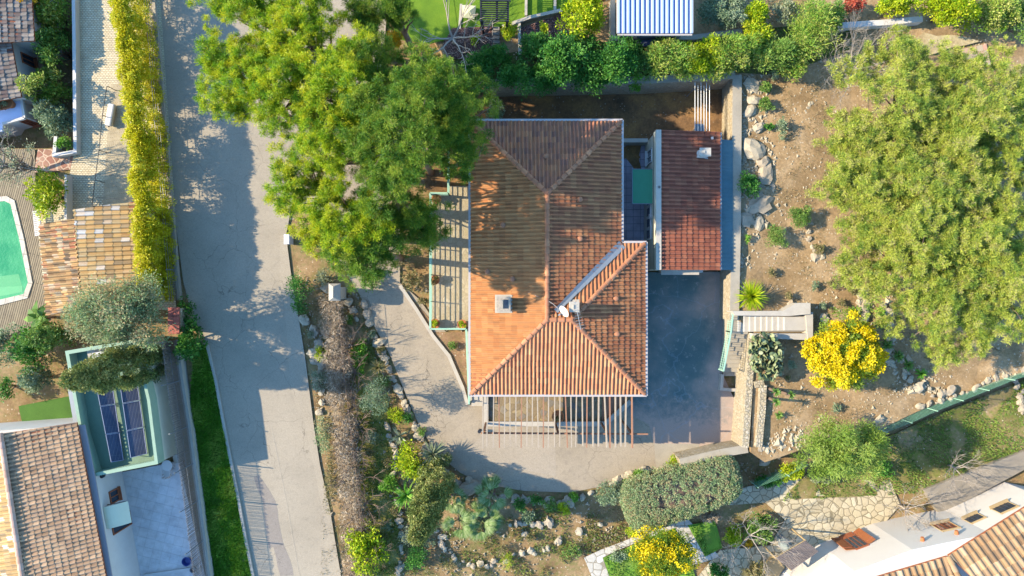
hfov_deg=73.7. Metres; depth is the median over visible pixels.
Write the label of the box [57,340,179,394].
cypress tree
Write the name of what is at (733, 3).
olive ball
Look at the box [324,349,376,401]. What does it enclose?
vine stock
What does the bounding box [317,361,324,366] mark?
rock
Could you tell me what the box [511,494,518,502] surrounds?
rock
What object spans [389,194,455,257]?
pine tree
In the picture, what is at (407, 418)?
shrub
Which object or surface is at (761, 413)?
garden wall
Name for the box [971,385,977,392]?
rock
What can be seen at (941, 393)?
rock
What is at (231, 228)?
road
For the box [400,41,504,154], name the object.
pine tree
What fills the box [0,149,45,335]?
pool deck
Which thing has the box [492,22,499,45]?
garden steps
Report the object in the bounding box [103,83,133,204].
ramp
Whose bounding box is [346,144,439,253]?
pine tree
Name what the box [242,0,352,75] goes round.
pine tree
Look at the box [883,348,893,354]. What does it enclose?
rock
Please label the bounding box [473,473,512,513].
fan palm
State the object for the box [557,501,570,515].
bed plant
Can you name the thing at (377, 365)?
yucca plant
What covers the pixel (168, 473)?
garden chair
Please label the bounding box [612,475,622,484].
rock
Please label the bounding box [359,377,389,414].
shrub
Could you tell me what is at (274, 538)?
road patch
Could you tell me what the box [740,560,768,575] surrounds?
mixed bush
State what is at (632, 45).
evergreen bush
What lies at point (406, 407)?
rock
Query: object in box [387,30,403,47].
golden ball bush
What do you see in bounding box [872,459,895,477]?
mixed bush
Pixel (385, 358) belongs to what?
rock
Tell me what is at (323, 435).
rosemary bush
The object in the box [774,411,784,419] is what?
tree yucca
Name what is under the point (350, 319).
bed plant
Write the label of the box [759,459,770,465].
boulder
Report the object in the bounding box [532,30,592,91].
evergreen bush
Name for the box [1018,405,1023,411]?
rock
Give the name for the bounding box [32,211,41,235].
sun lounger
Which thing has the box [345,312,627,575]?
scattered weeds
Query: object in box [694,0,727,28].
olive ball
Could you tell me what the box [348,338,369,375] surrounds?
ground cover
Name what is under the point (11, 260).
pool water
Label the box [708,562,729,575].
mixed bush
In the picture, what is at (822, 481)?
silver shrub
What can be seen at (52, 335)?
mixed bush
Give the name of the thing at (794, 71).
oleander bush
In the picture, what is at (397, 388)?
rock
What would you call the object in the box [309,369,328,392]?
grey shrub
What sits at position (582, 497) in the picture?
rock
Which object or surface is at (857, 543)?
french window
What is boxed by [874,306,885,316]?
strappy plant
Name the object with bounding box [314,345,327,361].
shrub
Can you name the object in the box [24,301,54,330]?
banana plant
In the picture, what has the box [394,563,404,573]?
rock
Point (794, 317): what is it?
staircase
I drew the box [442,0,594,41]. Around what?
lawn
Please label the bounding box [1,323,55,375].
mixed bush
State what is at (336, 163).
pine tree
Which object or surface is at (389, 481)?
round shrub
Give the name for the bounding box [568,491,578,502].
bed plant
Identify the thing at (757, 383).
garden wall
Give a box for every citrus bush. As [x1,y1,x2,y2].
[22,165,68,220]
[388,439,425,482]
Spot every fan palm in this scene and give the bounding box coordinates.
[441,504,480,539]
[445,481,468,514]
[460,499,503,541]
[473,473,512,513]
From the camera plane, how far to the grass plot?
44.95 m
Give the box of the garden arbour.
[480,0,510,34]
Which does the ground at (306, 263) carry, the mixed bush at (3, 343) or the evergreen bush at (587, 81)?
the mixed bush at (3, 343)
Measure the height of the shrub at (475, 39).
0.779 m
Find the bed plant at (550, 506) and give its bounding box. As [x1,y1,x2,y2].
[542,496,557,512]
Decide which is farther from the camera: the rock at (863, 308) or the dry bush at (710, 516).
the dry bush at (710, 516)
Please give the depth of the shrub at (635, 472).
44.53 m
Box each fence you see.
[144,0,176,299]
[156,340,207,575]
[749,459,806,487]
[879,372,1023,432]
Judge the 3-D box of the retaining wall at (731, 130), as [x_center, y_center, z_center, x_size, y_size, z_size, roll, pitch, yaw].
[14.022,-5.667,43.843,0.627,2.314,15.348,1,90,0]
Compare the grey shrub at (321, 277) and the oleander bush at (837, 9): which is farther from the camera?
the grey shrub at (321, 277)
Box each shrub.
[54,134,72,150]
[284,270,314,317]
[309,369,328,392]
[314,267,333,286]
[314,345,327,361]
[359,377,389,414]
[361,430,378,443]
[378,473,398,492]
[387,407,404,423]
[397,524,412,545]
[401,411,413,424]
[404,545,429,569]
[470,35,480,46]
[484,99,505,118]
[501,19,519,40]
[539,20,548,35]
[593,479,620,506]
[632,469,642,480]
[743,0,770,22]
[745,234,750,243]
[745,539,752,548]
[758,95,775,111]
[759,81,771,93]
[762,224,788,247]
[763,123,775,130]
[767,0,796,23]
[770,70,778,81]
[779,461,804,482]
[787,205,813,229]
[809,475,831,483]
[812,244,824,254]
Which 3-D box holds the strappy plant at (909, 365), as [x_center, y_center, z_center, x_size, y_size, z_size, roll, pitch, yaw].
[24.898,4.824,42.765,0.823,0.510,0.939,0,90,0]
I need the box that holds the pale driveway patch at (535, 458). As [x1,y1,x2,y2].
[468,434,555,475]
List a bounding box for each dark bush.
[172,311,208,361]
[177,294,196,323]
[737,170,761,198]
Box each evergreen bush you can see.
[456,50,498,94]
[459,74,478,98]
[480,42,512,66]
[496,57,535,100]
[516,31,552,62]
[524,59,560,97]
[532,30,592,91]
[567,50,607,99]
[568,30,606,63]
[579,32,639,87]
[617,36,648,70]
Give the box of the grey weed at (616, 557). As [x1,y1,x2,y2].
[609,547,627,563]
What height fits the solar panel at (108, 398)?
0.576 m
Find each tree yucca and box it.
[767,387,781,397]
[767,397,780,407]
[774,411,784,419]
[781,390,795,398]
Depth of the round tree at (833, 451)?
39.74 m
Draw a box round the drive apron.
[654,444,698,467]
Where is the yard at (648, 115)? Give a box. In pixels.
[425,89,721,190]
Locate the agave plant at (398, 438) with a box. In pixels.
[388,428,408,445]
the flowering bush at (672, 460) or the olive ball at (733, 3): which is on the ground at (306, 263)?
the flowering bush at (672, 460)
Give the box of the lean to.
[722,139,732,269]
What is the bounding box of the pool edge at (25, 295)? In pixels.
[0,196,32,304]
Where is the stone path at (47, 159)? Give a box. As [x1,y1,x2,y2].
[35,149,73,171]
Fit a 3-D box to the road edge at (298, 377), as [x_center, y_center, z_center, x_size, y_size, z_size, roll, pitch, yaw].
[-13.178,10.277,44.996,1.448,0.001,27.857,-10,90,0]
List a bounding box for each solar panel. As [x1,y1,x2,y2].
[97,388,116,405]
[100,404,120,433]
[106,432,124,461]
[121,377,141,402]
[123,400,144,429]
[127,427,148,457]
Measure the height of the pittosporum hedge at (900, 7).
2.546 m
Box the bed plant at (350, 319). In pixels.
[345,313,353,325]
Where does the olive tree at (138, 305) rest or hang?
on the ground at (306, 263)
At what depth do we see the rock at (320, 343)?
44.85 m
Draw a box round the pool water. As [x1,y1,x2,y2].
[0,201,27,298]
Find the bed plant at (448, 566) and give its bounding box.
[444,558,457,570]
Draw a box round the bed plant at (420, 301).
[416,296,427,304]
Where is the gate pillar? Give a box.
[329,284,345,300]
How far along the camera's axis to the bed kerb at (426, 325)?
44.85 m
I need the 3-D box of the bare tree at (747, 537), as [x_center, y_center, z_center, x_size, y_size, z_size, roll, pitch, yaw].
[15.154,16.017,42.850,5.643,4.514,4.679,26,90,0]
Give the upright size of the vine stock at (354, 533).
2.380 m
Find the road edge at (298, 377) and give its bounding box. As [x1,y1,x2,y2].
[280,235,340,575]
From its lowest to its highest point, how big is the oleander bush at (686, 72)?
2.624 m
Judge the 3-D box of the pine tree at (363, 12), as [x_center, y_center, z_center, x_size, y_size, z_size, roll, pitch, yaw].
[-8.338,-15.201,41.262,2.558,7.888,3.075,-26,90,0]
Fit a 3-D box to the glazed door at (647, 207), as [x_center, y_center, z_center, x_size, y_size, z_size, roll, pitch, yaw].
[8.716,-4.492,43.900,0.097,2.000,2.867,0,90,0]
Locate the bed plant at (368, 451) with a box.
[363,448,374,457]
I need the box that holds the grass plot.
[19,396,71,420]
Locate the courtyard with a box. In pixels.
[627,272,733,445]
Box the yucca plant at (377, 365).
[368,361,385,374]
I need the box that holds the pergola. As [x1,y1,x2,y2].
[481,397,647,447]
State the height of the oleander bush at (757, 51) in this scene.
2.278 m
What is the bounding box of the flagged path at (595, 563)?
[584,519,719,575]
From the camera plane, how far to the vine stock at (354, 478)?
43.75 m
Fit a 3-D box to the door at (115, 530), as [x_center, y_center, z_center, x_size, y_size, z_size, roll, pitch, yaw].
[-24.819,14.927,43.535,0.359,2.140,1.038,0,90,0]
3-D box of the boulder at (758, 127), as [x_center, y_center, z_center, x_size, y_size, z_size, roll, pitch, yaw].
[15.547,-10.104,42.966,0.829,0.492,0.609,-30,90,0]
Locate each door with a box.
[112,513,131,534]
[644,204,650,240]
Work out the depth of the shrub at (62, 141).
44.27 m
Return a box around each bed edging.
[502,9,562,27]
[517,22,521,55]
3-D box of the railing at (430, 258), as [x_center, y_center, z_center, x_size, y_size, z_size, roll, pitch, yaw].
[-4.379,-0.598,43.818,2.361,1.125,16.221,-6,90,0]
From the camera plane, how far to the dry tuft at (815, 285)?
42.67 m
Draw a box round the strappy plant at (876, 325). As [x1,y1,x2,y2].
[871,318,883,329]
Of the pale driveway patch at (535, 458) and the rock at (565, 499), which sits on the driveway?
the pale driveway patch at (535, 458)
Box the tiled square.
[961,44,990,64]
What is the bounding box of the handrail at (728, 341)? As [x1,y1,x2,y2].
[718,313,733,370]
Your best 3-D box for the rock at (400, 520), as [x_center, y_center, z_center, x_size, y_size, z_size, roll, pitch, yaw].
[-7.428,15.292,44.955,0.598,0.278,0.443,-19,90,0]
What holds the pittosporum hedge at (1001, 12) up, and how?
on the hillside
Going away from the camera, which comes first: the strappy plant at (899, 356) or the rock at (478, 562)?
the strappy plant at (899, 356)
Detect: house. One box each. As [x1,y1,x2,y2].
[0,0,61,137]
[0,418,140,575]
[38,202,162,315]
[780,482,1023,575]
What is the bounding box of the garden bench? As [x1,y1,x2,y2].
[480,22,491,28]
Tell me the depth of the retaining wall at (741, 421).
43.19 m
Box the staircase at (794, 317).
[726,303,812,339]
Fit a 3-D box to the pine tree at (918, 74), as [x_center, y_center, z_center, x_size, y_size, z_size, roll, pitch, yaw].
[22.215,-10.890,40.007,8.420,6.520,9.025,0,90,0]
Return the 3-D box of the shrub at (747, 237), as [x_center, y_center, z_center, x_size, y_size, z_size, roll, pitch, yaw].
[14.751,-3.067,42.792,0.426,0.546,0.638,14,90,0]
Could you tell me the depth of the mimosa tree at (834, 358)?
40.16 m
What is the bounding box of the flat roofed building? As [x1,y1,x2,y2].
[65,336,182,475]
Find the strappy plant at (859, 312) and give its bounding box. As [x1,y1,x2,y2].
[850,305,861,313]
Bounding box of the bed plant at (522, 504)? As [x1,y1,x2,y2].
[512,497,527,511]
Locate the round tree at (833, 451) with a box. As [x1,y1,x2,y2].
[788,411,892,485]
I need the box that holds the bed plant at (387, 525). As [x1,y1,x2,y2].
[382,520,392,531]
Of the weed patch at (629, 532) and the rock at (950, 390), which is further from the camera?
the weed patch at (629, 532)
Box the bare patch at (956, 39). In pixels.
[907,32,979,54]
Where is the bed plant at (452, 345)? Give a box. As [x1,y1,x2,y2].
[447,341,457,350]
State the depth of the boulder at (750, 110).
42.85 m
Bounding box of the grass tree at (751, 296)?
[733,279,769,310]
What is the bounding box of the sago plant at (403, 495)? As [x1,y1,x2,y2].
[391,477,413,512]
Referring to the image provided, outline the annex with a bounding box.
[632,130,721,274]
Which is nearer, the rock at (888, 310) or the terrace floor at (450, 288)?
the rock at (888, 310)
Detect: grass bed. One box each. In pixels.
[603,528,694,575]
[688,520,722,555]
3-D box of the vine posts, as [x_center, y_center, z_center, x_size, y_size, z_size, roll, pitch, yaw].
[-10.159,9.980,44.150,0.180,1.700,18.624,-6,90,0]
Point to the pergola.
(606, 433)
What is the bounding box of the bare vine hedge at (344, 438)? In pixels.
[317,294,372,575]
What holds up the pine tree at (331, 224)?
on the ground at (306, 263)
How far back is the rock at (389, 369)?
44.84 m
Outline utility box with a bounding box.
[284,234,292,243]
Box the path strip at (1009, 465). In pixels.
[922,449,1023,511]
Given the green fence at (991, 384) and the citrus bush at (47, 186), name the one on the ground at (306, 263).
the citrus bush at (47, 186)
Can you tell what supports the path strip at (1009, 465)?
on the ground at (306, 263)
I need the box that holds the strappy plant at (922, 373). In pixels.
[915,369,927,379]
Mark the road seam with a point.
(285, 499)
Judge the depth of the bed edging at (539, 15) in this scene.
42.65 m
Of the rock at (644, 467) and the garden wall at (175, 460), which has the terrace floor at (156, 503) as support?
the garden wall at (175, 460)
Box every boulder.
[320,282,329,293]
[441,452,453,463]
[454,479,461,485]
[458,479,482,496]
[521,531,528,536]
[575,527,582,535]
[741,212,754,227]
[742,138,765,160]
[743,77,759,93]
[743,105,756,116]
[746,95,760,104]
[747,193,773,214]
[752,122,763,133]
[754,214,764,230]
[756,156,769,167]
[758,161,772,184]
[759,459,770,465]
[811,250,820,262]
[819,253,825,259]
[820,313,829,322]
[874,414,884,422]
[912,381,923,393]
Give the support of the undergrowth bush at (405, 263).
on the ground at (306, 263)
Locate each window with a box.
[19,119,40,128]
[20,52,38,67]
[108,486,122,504]
[645,147,651,166]
[838,532,868,549]
[930,518,960,531]
[961,510,986,523]
[989,499,1019,513]
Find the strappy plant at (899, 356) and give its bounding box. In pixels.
[892,349,903,362]
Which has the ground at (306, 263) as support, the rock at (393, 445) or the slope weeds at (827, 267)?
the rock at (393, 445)
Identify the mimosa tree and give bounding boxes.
[626,525,700,575]
[799,307,889,391]
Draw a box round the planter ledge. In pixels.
[718,374,735,391]
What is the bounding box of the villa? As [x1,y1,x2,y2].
[468,119,647,396]
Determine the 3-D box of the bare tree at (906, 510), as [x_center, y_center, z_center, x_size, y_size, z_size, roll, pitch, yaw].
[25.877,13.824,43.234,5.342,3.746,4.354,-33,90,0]
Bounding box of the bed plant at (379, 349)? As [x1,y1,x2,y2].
[376,345,385,355]
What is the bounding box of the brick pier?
[168,307,192,333]
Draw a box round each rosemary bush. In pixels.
[313,415,334,455]
[323,451,336,514]
[776,116,788,139]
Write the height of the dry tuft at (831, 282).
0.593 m
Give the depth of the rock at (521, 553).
44.89 m
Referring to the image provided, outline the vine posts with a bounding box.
[338,299,369,575]
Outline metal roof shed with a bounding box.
[616,0,692,43]
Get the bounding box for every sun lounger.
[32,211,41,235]
[105,103,115,126]
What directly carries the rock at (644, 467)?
on the ground at (306, 263)
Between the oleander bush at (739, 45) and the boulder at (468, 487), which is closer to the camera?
the oleander bush at (739, 45)
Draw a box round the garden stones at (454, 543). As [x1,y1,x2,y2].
[299,277,776,575]
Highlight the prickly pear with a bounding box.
[748,331,783,381]
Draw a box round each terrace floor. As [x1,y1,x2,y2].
[122,461,205,575]
[432,186,467,327]
[488,397,630,420]
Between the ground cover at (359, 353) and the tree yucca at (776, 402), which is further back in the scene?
the ground cover at (359, 353)
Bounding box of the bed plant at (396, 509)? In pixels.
[388,505,401,516]
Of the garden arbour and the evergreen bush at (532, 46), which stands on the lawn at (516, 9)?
the garden arbour
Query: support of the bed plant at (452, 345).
on the planting bed at (457, 355)
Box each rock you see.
[299,314,308,325]
[306,348,315,358]
[309,358,317,364]
[310,328,318,336]
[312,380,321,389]
[314,341,322,348]
[315,409,322,415]
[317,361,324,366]
[318,398,324,405]
[344,298,352,306]
[348,306,357,312]
[360,299,367,305]
[363,310,371,318]
[365,321,373,326]
[372,338,386,347]
[381,355,389,360]
[384,422,390,431]
[386,365,392,373]
[387,375,395,380]
[390,443,397,447]
[392,449,398,459]
[393,383,402,392]
[394,517,403,524]
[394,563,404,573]
[401,399,406,406]
[404,404,408,414]
[412,424,419,430]
[413,432,424,440]
[422,442,430,450]
[437,534,446,539]
[438,540,444,549]
[465,476,472,482]
[476,560,483,566]
[490,558,497,563]
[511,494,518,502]
[518,550,524,556]
[521,494,528,503]
[527,547,533,553]
[535,521,543,529]
[543,496,550,507]
[546,515,553,528]
[555,536,562,545]
[561,495,567,506]
[567,497,573,507]
[580,494,585,501]
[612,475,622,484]
[623,470,633,478]
[639,466,647,471]
[855,299,862,305]
[858,304,867,311]
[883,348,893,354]
[885,308,893,314]
[885,359,894,363]
[889,336,896,342]
[915,403,924,409]
[926,400,931,407]
[937,389,946,398]
[937,397,944,403]
[946,385,956,395]
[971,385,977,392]
[984,377,990,383]
[993,373,998,380]
[1016,399,1023,404]
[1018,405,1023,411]
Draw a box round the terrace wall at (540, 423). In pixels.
[484,397,630,425]
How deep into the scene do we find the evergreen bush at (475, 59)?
40.99 m
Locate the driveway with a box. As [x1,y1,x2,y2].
[282,92,665,492]
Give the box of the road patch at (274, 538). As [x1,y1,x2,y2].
[254,475,292,575]
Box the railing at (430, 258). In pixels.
[429,155,470,403]
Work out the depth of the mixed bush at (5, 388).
44.03 m
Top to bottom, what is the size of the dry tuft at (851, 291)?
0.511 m
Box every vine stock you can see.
[321,324,368,369]
[322,369,369,423]
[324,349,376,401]
[327,453,385,502]
[330,394,376,453]
[330,429,375,482]
[333,517,390,565]
[339,483,390,530]
[341,532,393,575]
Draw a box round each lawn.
[394,0,456,43]
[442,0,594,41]
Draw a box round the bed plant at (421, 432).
[416,426,426,436]
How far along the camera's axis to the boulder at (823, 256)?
42.83 m
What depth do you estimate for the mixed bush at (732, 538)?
44.41 m
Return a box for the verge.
[191,345,250,575]
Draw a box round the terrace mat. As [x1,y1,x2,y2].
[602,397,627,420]
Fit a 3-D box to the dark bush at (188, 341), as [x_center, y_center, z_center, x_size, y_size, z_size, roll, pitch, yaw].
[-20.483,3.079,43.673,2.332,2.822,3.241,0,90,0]
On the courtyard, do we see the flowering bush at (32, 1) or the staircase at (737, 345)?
the staircase at (737, 345)
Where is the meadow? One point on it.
(806, 488)
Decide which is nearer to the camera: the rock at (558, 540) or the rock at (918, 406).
the rock at (918, 406)
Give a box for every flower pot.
[0,99,15,108]
[431,275,439,285]
[431,319,439,327]
[432,194,440,202]
[457,320,466,327]
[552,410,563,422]
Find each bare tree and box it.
[408,0,497,72]
[715,507,807,575]
[883,484,966,531]
[941,449,996,496]
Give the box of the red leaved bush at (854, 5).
[842,0,867,13]
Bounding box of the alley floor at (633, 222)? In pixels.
[624,145,644,240]
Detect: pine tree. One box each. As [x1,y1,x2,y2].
[185,0,304,50]
[192,27,291,125]
[215,30,337,153]
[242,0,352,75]
[261,132,349,238]
[280,19,398,163]
[282,90,401,200]
[285,178,395,269]
[317,198,410,292]
[324,22,405,102]
[336,59,475,195]
[340,0,390,62]
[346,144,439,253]
[373,0,421,62]
[383,36,459,93]
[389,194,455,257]
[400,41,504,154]
[423,115,495,186]
[803,138,932,249]
[812,105,895,191]
[824,23,972,173]
[830,214,962,339]
[843,111,1022,269]
[847,173,939,274]
[889,254,1009,372]
[892,198,1012,297]
[894,93,1001,183]
[905,34,1023,186]
[932,223,1023,345]
[940,142,1023,272]
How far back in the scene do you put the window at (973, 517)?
42.65 m
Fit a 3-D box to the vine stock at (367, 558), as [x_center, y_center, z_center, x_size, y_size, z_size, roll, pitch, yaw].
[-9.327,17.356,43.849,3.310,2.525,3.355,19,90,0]
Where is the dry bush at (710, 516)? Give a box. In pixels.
[698,512,721,525]
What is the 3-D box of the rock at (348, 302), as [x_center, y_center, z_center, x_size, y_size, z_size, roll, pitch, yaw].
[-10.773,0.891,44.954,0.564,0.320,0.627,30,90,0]
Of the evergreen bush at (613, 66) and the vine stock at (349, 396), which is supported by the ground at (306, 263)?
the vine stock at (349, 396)
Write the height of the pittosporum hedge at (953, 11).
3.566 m
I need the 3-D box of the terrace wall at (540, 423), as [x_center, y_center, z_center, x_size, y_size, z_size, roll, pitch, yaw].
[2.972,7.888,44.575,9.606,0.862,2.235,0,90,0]
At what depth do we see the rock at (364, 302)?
44.85 m
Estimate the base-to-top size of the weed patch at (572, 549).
0.671 m
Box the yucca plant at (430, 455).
[419,440,446,468]
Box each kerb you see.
[206,345,254,575]
[399,285,467,404]
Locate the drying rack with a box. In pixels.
[687,82,709,130]
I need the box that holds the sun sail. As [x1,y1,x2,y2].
[462,5,475,18]
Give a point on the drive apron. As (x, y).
(664, 453)
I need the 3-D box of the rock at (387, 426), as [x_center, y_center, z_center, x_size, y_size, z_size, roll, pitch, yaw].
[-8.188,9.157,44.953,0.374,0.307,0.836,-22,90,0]
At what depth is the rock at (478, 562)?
44.88 m
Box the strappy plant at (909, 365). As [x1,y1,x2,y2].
[903,357,913,371]
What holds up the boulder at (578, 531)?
on the ground at (306, 263)
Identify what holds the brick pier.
on the road
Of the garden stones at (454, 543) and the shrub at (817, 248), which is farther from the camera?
the garden stones at (454, 543)
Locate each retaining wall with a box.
[490,71,735,96]
[673,440,747,465]
[719,75,741,319]
[731,332,753,447]
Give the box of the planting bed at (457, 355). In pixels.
[410,297,467,397]
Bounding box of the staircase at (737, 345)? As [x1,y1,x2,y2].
[722,319,747,375]
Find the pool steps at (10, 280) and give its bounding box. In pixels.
[0,274,21,286]
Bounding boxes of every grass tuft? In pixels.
[472,563,484,575]
[495,541,506,555]
[499,551,513,570]
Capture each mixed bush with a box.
[0,321,21,367]
[0,376,17,402]
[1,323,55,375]
[15,358,57,394]
[18,316,77,355]
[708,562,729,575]
[722,523,745,546]
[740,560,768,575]
[742,511,778,545]
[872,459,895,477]
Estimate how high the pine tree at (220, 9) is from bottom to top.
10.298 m
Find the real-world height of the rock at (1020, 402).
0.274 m
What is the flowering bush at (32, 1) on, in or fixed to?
on the ground at (306, 263)
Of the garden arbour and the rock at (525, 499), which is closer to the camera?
the garden arbour
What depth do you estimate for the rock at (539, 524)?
44.86 m
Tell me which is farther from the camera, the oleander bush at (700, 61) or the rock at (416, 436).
the rock at (416, 436)
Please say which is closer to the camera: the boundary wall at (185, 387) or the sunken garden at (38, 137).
the boundary wall at (185, 387)
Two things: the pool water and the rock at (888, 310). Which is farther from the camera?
the pool water
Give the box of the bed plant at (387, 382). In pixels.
[378,375,391,386]
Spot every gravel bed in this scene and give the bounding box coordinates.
[443,27,491,58]
[521,12,573,52]
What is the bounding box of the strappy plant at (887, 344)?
[881,339,892,349]
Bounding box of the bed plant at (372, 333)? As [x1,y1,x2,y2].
[367,330,375,338]
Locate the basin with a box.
[182,557,190,565]
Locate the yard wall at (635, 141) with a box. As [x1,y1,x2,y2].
[624,138,647,144]
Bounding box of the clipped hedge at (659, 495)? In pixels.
[617,454,742,532]
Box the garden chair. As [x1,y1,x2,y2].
[161,468,174,479]
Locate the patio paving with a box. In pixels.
[36,0,175,309]
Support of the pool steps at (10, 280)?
on the pool deck
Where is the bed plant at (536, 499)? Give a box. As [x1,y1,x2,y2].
[527,493,544,505]
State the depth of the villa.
40.42 m
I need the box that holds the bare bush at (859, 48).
[817,10,911,110]
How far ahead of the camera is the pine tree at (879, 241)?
38.35 m
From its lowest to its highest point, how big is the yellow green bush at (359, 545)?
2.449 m
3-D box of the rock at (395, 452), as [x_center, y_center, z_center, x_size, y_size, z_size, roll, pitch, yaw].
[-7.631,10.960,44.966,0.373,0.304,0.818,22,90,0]
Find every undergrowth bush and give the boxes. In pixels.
[365,267,380,292]
[386,250,409,269]
[400,270,423,291]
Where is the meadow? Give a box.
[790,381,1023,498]
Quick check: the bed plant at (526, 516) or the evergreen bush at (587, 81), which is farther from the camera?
the bed plant at (526, 516)
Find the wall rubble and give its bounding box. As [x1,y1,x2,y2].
[740,74,947,456]
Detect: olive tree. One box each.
[0,125,56,186]
[60,269,177,353]
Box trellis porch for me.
[762,528,817,570]
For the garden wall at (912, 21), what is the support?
on the hillside
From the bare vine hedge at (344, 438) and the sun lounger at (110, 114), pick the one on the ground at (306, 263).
the bare vine hedge at (344, 438)
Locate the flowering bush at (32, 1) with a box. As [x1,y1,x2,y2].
[16,0,43,5]
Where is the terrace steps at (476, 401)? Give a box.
[471,397,481,405]
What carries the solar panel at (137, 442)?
on the flat roofed building
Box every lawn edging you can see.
[458,4,461,28]
[525,0,526,15]
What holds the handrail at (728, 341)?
attached to the staircase at (737, 345)
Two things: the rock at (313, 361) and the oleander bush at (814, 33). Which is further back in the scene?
the rock at (313, 361)
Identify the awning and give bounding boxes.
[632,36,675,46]
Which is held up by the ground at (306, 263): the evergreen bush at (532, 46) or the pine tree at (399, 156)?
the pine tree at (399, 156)
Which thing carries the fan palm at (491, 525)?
on the ground at (306, 263)
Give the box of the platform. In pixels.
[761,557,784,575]
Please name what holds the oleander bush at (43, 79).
on the sunken garden at (38, 137)
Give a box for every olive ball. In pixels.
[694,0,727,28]
[710,7,749,31]
[722,0,747,12]
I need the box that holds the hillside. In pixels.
[435,0,1023,461]
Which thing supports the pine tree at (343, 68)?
on the ground at (306, 263)
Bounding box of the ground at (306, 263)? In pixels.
[0,23,1023,575]
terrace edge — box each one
[143,566,201,575]
[609,0,742,43]
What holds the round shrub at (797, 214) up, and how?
on the hillside
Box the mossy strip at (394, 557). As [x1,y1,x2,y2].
[356,345,399,575]
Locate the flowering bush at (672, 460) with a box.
[666,454,681,469]
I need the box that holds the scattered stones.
[741,33,1023,444]
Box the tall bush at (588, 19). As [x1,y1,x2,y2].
[555,0,606,41]
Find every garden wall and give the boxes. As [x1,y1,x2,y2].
[173,451,184,463]
[753,380,764,387]
[754,385,766,447]
[838,16,922,30]
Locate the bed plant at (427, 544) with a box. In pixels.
[424,538,435,547]
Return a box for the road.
[160,0,385,575]
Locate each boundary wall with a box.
[152,0,182,299]
[174,340,213,575]
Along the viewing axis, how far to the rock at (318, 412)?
44.92 m
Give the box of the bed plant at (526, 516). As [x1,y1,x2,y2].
[520,510,535,523]
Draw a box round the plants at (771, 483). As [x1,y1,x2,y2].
[754,473,782,488]
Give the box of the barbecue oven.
[776,534,792,550]
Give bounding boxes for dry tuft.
[766,267,777,276]
[785,291,792,299]
[788,360,797,368]
[811,280,819,291]
[819,301,826,308]
[824,279,839,289]
[831,402,841,413]
[836,299,846,307]
[847,286,855,294]
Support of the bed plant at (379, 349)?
on the ground at (306, 263)
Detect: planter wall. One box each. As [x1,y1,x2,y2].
[52,0,80,157]
[64,175,72,219]
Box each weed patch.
[559,542,581,559]
[624,526,637,536]
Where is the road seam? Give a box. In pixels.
[270,425,299,575]
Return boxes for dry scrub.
[299,278,768,575]
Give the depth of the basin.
44.40 m
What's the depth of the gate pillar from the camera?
42.90 m
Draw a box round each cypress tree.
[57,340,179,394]
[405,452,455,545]
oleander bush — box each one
[14,65,72,107]
[29,99,72,140]
[30,26,71,67]
[33,0,71,33]
[628,46,666,82]
[643,36,691,83]
[668,42,698,81]
[675,32,722,80]
[704,30,763,72]
[704,42,735,83]
[740,14,774,51]
[741,32,777,70]
[754,33,808,75]
[773,44,812,82]
[781,0,845,68]
[806,0,847,32]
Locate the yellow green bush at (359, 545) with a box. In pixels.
[341,519,389,575]
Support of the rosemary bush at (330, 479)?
on the ground at (306, 263)
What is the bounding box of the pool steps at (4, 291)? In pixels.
[0,286,22,295]
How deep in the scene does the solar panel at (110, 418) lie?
42.08 m
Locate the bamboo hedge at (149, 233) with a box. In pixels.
[107,0,178,301]
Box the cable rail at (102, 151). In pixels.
[92,86,127,206]
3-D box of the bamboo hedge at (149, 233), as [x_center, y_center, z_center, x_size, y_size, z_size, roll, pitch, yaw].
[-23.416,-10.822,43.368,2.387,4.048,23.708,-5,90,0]
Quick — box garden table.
[161,459,174,470]
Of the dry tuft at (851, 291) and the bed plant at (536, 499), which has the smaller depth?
the dry tuft at (851, 291)
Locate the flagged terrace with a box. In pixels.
[698,479,899,575]
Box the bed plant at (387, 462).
[382,457,392,467]
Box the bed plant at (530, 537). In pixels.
[526,531,534,541]
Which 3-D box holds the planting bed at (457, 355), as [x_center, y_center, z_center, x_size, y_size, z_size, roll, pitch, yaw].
[-4.074,3.180,44.970,2.313,0.001,8.978,-30,90,0]
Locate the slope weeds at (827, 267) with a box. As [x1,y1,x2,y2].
[746,79,1016,438]
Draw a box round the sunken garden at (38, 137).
[0,0,72,147]
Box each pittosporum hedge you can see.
[874,0,922,18]
[914,0,982,35]
[964,0,1023,36]
[1006,0,1023,43]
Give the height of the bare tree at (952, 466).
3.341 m
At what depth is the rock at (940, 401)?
42.88 m
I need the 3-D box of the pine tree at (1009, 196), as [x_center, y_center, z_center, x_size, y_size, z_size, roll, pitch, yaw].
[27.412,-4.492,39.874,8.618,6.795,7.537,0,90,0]

